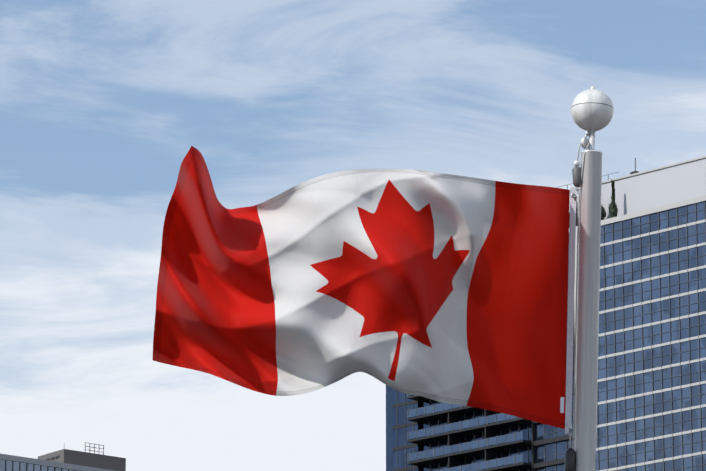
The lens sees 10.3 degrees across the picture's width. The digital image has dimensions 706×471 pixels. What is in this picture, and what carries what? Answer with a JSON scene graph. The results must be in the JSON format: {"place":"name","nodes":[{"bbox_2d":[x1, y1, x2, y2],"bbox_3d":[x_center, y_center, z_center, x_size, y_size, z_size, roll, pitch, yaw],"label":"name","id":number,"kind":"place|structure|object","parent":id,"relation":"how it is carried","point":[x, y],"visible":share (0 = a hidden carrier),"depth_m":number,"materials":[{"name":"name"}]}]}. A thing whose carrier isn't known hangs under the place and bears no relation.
{"place":"outdoors","nodes":[
{"label":"outdoors","id":0,"kind":"place"},
{"bbox_2d":[0,0,705,470],"label":"sky","id":1,"kind":"structure","parent":0,"point":[103,103],"materials":[{"name":"blue"}]},
{"label":"ground","id":2,"kind":"structure","parent":0,"visible":0},
{"bbox_2d":[0,442,125,470],"bbox_3d":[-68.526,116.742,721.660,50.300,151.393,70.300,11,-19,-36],"label":"office building","id":3,"kind":"structure","parent":2,"relation":"on","point":[66,460],"depth_m":715.87,"materials":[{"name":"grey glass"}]},
{"bbox_2d":[153,86,613,470],"bbox_3d":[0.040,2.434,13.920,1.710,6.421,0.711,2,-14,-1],"label":"flag","id":4,"kind":"object","parent":2,"relation":"on","point":[449,288],"visible":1,"depth_m":14.48,"materials":[{"name":"fabric"}]},
{"bbox_2d":[386,156,705,470],"bbox_3d":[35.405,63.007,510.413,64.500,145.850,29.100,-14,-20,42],"label":"building","id":5,"kind":"structure","parent":2,"relation":"on","point":[651,401],"depth_m":506.31,"materials":[{"name":"blue glass"}]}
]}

